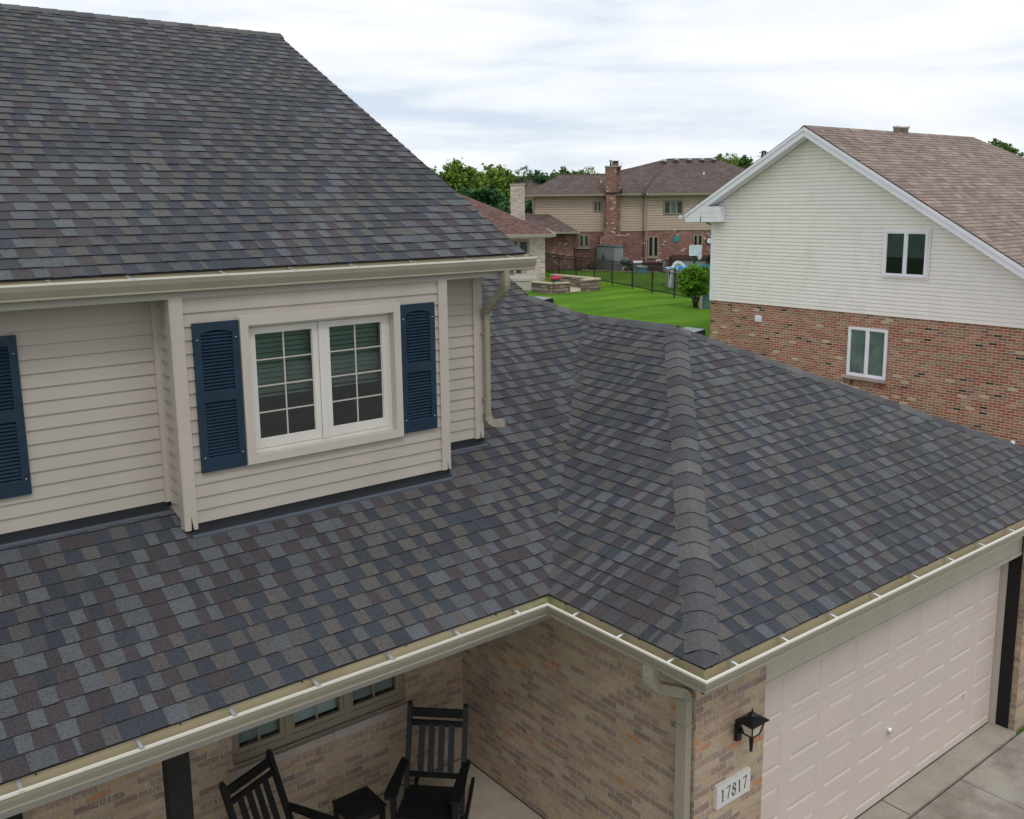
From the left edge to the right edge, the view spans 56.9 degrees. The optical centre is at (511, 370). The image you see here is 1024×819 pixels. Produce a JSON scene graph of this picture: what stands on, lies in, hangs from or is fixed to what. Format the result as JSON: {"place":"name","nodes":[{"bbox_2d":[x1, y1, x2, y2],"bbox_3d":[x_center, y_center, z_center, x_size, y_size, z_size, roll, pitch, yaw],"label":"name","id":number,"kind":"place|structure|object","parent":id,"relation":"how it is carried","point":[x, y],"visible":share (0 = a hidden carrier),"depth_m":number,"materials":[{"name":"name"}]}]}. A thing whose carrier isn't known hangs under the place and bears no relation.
{"place":"outdoors","nodes":[
{"label":"outdoors","id":0,"kind":"place"},
{"bbox_2d":[333,758,545,818],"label":"porch floor","id":1,"kind":"structure","parent":0,"point":[492,798],"depth_m":9.47,"materials":[{"name":"concrete"}]},
{"bbox_2d":[219,749,339,818],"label":"rocking chair","id":2,"kind":"object","parent":1,"relation":"on","point":[288,807],"visible":1,"depth_m":8.20,"materials":[{"name":"black paint"}]},
{"bbox_2d":[332,786,386,818],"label":"side table","id":3,"kind":"object","parent":1,"relation":"on","point":[366,802],"visible":1,"depth_m":8.71,"materials":[{"name":"black paint"}]},
{"bbox_2d":[384,701,474,818],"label":"rocking chair","id":4,"kind":"object","parent":1,"relation":"on","point":[429,802],"visible":1,"depth_m":9.02,"materials":[{"name":"black paint"}]},
{"bbox_2d":[0,0,1023,175],"label":"sky","id":5,"kind":"structure","parent":0,"point":[546,86],"materials":[{"name":"white"}]},
{"bbox_2d":[633,261,642,270],"bbox_3d":[7.777,-6.510,58.506,0.600,0.600,0.530,-1,10,0],"label":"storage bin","id":6,"kind":"object","parent":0,"point":[637,262],"visible":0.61,"depth_m":58.26,"materials":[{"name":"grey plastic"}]},
{"bbox_2d":[669,255,709,265],"bbox_3d":[12.097,-6.991,60.486,3.850,0.780,1.700,-1,10,0],"label":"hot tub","id":7,"kind":"object","parent":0,"point":[686,259],"visible":0.44,"depth_m":59.76,"materials":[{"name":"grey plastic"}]},
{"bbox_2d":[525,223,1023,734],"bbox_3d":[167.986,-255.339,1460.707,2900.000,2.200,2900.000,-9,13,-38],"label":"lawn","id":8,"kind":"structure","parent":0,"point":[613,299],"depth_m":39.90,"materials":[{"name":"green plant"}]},
{"bbox_2d":[430,166,457,186],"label":"tree","id":9,"kind":"object","parent":8,"relation":"on","point":[435,170],"visible":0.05,"depth_m":77.50,"materials":[{"name":"green plant"}]},
{"bbox_2d":[433,157,485,192],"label":"tree","id":10,"kind":"object","parent":8,"relation":"on","point":[458,172],"visible":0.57,"depth_m":77.47,"materials":[{"name":"green plant"}]},
{"bbox_2d":[457,184,506,207],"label":"tree","id":11,"kind":"object","parent":8,"relation":"on","point":[491,197],"visible":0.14,"depth_m":69.73,"materials":[{"name":"green plant"}]},
{"bbox_2d":[474,163,509,201],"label":"tree","id":12,"kind":"object","parent":8,"relation":"on","point":[495,181],"visible":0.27,"depth_m":81.54,"materials":[{"name":"green plant"}]},
{"bbox_2d":[491,164,519,201],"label":"tree","id":13,"kind":"object","parent":8,"relation":"on","point":[505,174],"visible":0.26,"depth_m":85.41,"materials":[{"name":"green plant"}]},
{"bbox_2d":[458,180,555,280],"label":"pale brick house","id":14,"kind":"structure","parent":8,"relation":"on","point":[514,225],"depth_m":49.52,"materials":[{"name":"beige brick"}]},
{"bbox_2d":[511,240,528,254],"bbox_3d":[-0.134,-6.430,49.272,2.040,0.800,0.052,-1,10,0],"label":"window","id":15,"kind":"structure","parent":14,"relation":"in","point":[523,244],"depth_m":49.25,"materials":[{"name":"beige glass"}]},
{"bbox_2d":[489,202,530,213],"bbox_3d":[-0.774,-9.494,65.173,4.231,4.262,4.126,2,10,15],"label":"tree","id":16,"kind":"object","parent":8,"relation":"on","point":[505,208],"visible":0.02,"depth_m":64.14,"materials":[{"name":"green plant"}]},
{"bbox_2d":[0,3,1023,818],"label":"suburban house","id":17,"kind":"structure","parent":8,"relation":"on","point":[334,437],"depth_m":8.32,"materials":[{"name":"grey"}]},
{"bbox_2d":[6,810,30,818],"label":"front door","id":18,"kind":"structure","parent":17,"relation":"in","point":[24,815],"depth_m":7.40,"materials":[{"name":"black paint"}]},
{"bbox_2d":[235,302,403,465],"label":"window","id":19,"kind":"structure","parent":17,"relation":"in","point":[326,379],"depth_m":8.18,"materials":[{"name":"white paint"}]},
{"bbox_2d":[227,673,415,781],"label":"window","id":20,"kind":"structure","parent":17,"relation":"in","point":[252,743],"depth_m":9.06,"materials":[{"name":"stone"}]},
{"bbox_2d":[714,766,750,810],"bbox_3d":[1.815,3.452,7.832,0.430,0.207,0.069,-9,13,-38],"label":"house number plaque","id":21,"kind":"object","parent":17,"relation":"attached to","point":[731,788],"visible":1,"depth_m":7.79,"materials":[{"name":"stone"}]},
{"bbox_2d":[734,707,769,751],"bbox_3d":[1.923,2.898,7.670,0.220,0.389,0.241,-9,13,-38],"label":"wall lantern","id":22,"kind":"object","parent":17,"relation":"attached to","point":[750,724],"depth_m":7.62,"materials":[{"name":"black metal"}]},
{"bbox_2d":[761,566,1000,818],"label":"garage door","id":23,"kind":"structure","parent":17,"relation":"in","point":[846,730],"depth_m":9.87,"materials":[{"name":"beige metal"}]},
{"bbox_2d":[494,198,531,212],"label":"tree","id":24,"kind":"object","parent":8,"relation":"on","point":[528,205],"visible":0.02,"depth_m":68.44,"materials":[{"name":"green plant"}]},
{"bbox_2d":[510,260,538,290],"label":"wooden deck","id":25,"kind":"structure","parent":8,"relation":"on","point":[523,281],"depth_m":46.10,"materials":[{"name":"white paint"}]},
{"bbox_2d":[515,165,533,186],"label":"tree","id":26,"kind":"object","parent":8,"relation":"on","point":[525,177],"visible":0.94,"depth_m":84.07,"materials":[{"name":"green plant"}]},
{"bbox_2d":[504,176,548,202],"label":"distant house","id":27,"kind":"structure","parent":8,"relation":"on","point":[533,184],"depth_m":92.61,"materials":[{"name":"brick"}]},
{"bbox_2d":[524,170,548,184],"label":"tree","id":28,"kind":"object","parent":8,"relation":"on","point":[540,178],"visible":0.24,"depth_m":93.50,"materials":[{"name":"green plant"}]},
{"bbox_2d":[535,172,561,187],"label":"tree","id":29,"kind":"object","parent":8,"relation":"on","point":[556,174],"depth_m":82.00,"materials":[{"name":"green plant"}]},
{"bbox_2d":[531,281,570,293],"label":"seat wall","id":30,"kind":"structure","parent":8,"relation":"on","point":[550,287],"depth_m":44.53,"materials":[{"name":"beige stone"}]},
{"bbox_2d":[546,166,580,180],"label":"tree","id":31,"kind":"object","parent":8,"relation":"on","point":[562,171],"visible":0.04,"depth_m":89.92,"materials":[{"name":"green plant"}]},
{"bbox_2d":[570,287,580,291],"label":"patio","id":32,"kind":"structure","parent":8,"relation":"on","point":[574,289],"depth_m":46.21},
{"bbox_2d":[549,276,561,281],"bbox_3d":[2.125,-4.351,46.263,0.625,0.666,0.517,-1,10,0],"label":"flower pot","id":33,"kind":"object","parent":32,"relation":"on","point":[555,278],"visible":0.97,"depth_m":46.14,"materials":[{"name":"red ceramic"}]},
{"bbox_2d":[550,274,600,291],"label":"seat wall","id":34,"kind":"structure","parent":32,"relation":"on","point":[584,283],"depth_m":46.43,"materials":[{"name":"beige stone"}]},
{"bbox_2d":[580,167,597,173],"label":"tree","id":35,"kind":"object","parent":8,"relation":"on","point":[590,168],"visible":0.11,"depth_m":94.41,"materials":[{"name":"green plant"}]},
{"bbox_2d":[577,267,664,272],"bbox_3d":[5.287,-6.372,59.635,9.166,0.001,4.937,1,10,7],"label":"garden bed","id":36,"kind":"object","parent":8,"relation":"on","point":[585,269],"visible":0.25,"depth_m":60.22,"materials":[{"name":"plant"}]},
{"bbox_2d":[574,248,596,268],"bbox_3d":[3.254,-7.210,60.740,4.375,1.420,0.253,1,10,7],"label":"garden bed fence","id":37,"kind":"object","parent":36,"relation":"on","point":[582,256],"visible":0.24,"depth_m":60.46,"materials":[{"name":"brown metal"}]},
{"bbox_2d":[587,259,596,269],"bbox_3d":[5.077,-6.793,59.949,0.696,0.713,0.625,-1,10,0],"label":"grill","id":38,"kind":"object","parent":36,"relation":"on","point":[590,265],"visible":0.76,"depth_m":59.82,"materials":[{"name":"black metal"}]},
{"bbox_2d":[595,244,623,270],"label":"garden shed","id":39,"kind":"structure","parent":36,"relation":"on","point":[609,252],"depth_m":59.15,"materials":[{"name":"grey plastic"}]},
{"bbox_2d":[596,247,614,270],"bbox_3d":[5.838,-7.078,59.516,0.105,1.430,2.041,-6,11,-28],"label":"double door","id":40,"kind":"structure","parent":39,"relation":"in","point":[605,253],"depth_m":59.47,"materials":[{"name":"grey plastic"}]},
{"bbox_2d":[642,262,662,270],"bbox_3d":[8.613,-6.410,58.088,1.230,0.570,0.670,-1,10,0],"label":"deck box","id":41,"kind":"object","parent":36,"relation":"on","point":[656,264],"visible":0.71,"depth_m":57.77,"materials":[{"name":"brown plastic"}]},
{"bbox_2d":[545,252,710,300],"bbox_3d":[5.722,-4.681,46.424,0.470,1.340,22.311,-4,11,-18],"label":"yard fence","id":42,"kind":"object","parent":8,"relation":"on","point":[626,274],"visible":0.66,"depth_m":47.00,"materials":[{"name":"brown metal"}]},
{"bbox_2d":[516,158,744,269],"bbox_3d":[9.074,-11.172,66.381,21.600,7.324,15.420,-1,10,0],"label":"brick and tan house","id":43,"kind":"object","parent":8,"relation":"on","point":[614,204],"visible":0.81,"depth_m":61.15,"materials":[{"name":"brown brick"}]},
{"bbox_2d":[577,234,589,248],"bbox_3d":[4.636,-8.410,61.441,0.860,0.972,0.090,-1,10,0],"label":"window","id":44,"kind":"structure","parent":43,"relation":"in","point":[583,239],"depth_m":61.46,"materials":[{"name":"beige glass"}]},
{"bbox_2d":[593,201,601,211],"bbox_3d":[5.528,-10.635,61.009,0.540,0.700,0.052,-1,10,0],"label":"window","id":45,"kind":"structure","parent":43,"relation":"in","point":[597,205],"depth_m":61.01,"materials":[{"name":"beige glass"}]},
{"bbox_2d":[647,236,658,257],"bbox_3d":[9.126,-8.034,61.264,0.860,1.432,0.090,-1,10,0],"label":"window","id":46,"kind":"structure","parent":43,"relation":"in","point":[653,241],"depth_m":61.28,"materials":[{"name":"beige glass"}]},
{"bbox_2d":[663,200,682,213],"bbox_3d":[10.390,-10.533,60.783,1.260,0.890,0.052,-1,10,0],"label":"window","id":47,"kind":"structure","parent":43,"relation":"in","point":[670,206],"depth_m":60.79,"materials":[{"name":"beige glass"}]},
{"bbox_2d":[673,235,679,242],"bbox_3d":[10.654,-8.542,61.132,0.480,0.578,0.060,-1,10,0],"label":"sun ornament","id":48,"kind":"object","parent":43,"relation":"attached to","point":[677,238],"visible":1,"depth_m":61.13,"materials":[{"name":"teal metal"}]},
{"bbox_2d":[693,234,702,250],"bbox_3d":[12.000,-8.312,61.219,0.790,1.092,0.090,-1,10,0],"label":"window","id":49,"kind":"structure","parent":43,"relation":"in","point":[697,238],"depth_m":61.20,"materials":[{"name":"beige glass"}]},
{"bbox_2d":[706,237,710,243],"bbox_3d":[12.785,-8.443,61.185,0.404,0.479,0.108,-1,10,0],"label":"wall clock","id":50,"kind":"object","parent":43,"relation":"attached to","point":[708,240],"depth_m":61.15,"materials":[{"name":"white metal"}]},
{"bbox_2d":[637,265,647,272],"bbox_3d":[7.851,-6.133,56.948,0.600,0.440,0.390,-1,10,0],"label":"blue cooler","id":51,"kind":"object","parent":8,"relation":"on","point":[644,271],"visible":0.46,"depth_m":56.79,"materials":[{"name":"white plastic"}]},
{"bbox_2d":[666,265,709,287],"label":"above ground pool","id":52,"kind":"structure","parent":8,"relation":"on","point":[668,270],"depth_m":47.16,"materials":[{"name":"grey plastic"}]},
{"bbox_2d":[669,261,685,287],"bbox_3d":[8.236,-4.799,46.687,1.502,1.284,0.416,-8,12,-36],"label":"pool ladder","id":53,"kind":"object","parent":52,"relation":"attached to","point":[681,263],"visible":0.73,"depth_m":46.29,"materials":[{"name":"white plastic"}]},
{"bbox_2d":[675,263,709,307],"bbox_3d":[7.369,-3.432,37.888,1.729,1.794,1.680,-1,10,0],"label":"rounded shrub","id":54,"kind":"object","parent":8,"relation":"on","point":[694,280],"visible":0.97,"depth_m":37.46,"materials":[{"name":"green plant"}]},
{"bbox_2d":[689,245,701,263],"bbox_3d":[10.896,-6.601,55.660,0.798,1.626,0.520,8,13,41],"label":"basketball hoop","id":55,"kind":"object","parent":8,"relation":"on","point":[695,250],"visible":0.98,"depth_m":55.63,"materials":[{"name":"white paint"}]},
{"bbox_2d":[699,294,709,308],"bbox_3d":[7.644,-2.749,37.606,0.370,0.570,0.540,-1,10,0],"label":"utility box","id":56,"kind":"object","parent":8,"relation":"on","point":[704,301],"visible":0.83,"depth_m":37.37,"materials":[{"name":"metal"}]},
{"bbox_2d":[714,153,738,165],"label":"tree","id":57,"kind":"object","parent":8,"relation":"on","point":[719,156],"visible":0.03,"depth_m":88.24,"materials":[{"name":"green plant"}]},
{"bbox_2d":[719,153,741,165],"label":"tree","id":58,"kind":"object","parent":8,"relation":"on","point":[733,159],"visible":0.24,"depth_m":87.62,"materials":[{"name":"green plant"}]},
{"bbox_2d":[732,155,752,168],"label":"tree","id":59,"kind":"object","parent":8,"relation":"on","point":[746,163],"visible":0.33,"depth_m":88.56,"materials":[{"name":"green plant"}]},
{"bbox_2d":[757,151,767,156],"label":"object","id":60,"kind":"structure","parent":8,"relation":"on","point":[763,153],"depth_m":293.06,"materials":[{"name":"grey metal"}]},
{"bbox_2d":[679,125,1023,446],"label":"neighbor house","id":61,"kind":"structure","parent":8,"relation":"on","point":[855,258],"depth_m":24.83,"materials":[{"name":"beige plastic"}]},
{"bbox_2d":[841,326,887,383],"bbox_3d":[9.308,-0.439,24.925,0.090,1.392,1.256,-9,13,-38],"label":"window","id":62,"kind":"structure","parent":61,"relation":"in","point":[866,362],"depth_m":24.89,"materials":[{"name":"white paint"}]},
{"bbox_2d":[881,228,931,279],"bbox_3d":[9.875,-2.937,23.705,0.052,1.251,1.262,-9,13,-38],"label":"window","id":63,"kind":"structure","parent":61,"relation":"in","point":[906,255],"depth_m":23.68,"materials":[{"name":"beige plastic"}]},
{"bbox_2d":[988,137,1012,152],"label":"tree","id":64,"kind":"object","parent":8,"relation":"on","point":[1002,145],"visible":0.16,"depth_m":87.55,"materials":[{"name":"green plant"}]},
{"bbox_2d":[1009,145,1023,156],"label":"tree","id":65,"kind":"object","parent":8,"relation":"on","point":[1014,150],"visible":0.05,"depth_m":90.04,"materials":[{"name":"green plant"}]},
{"bbox_2d":[856,723,1023,818],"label":"driveway","id":66,"kind":"structure","parent":0,"point":[978,774],"depth_m":10.38,"materials":[{"name":"concrete"}]}
]}

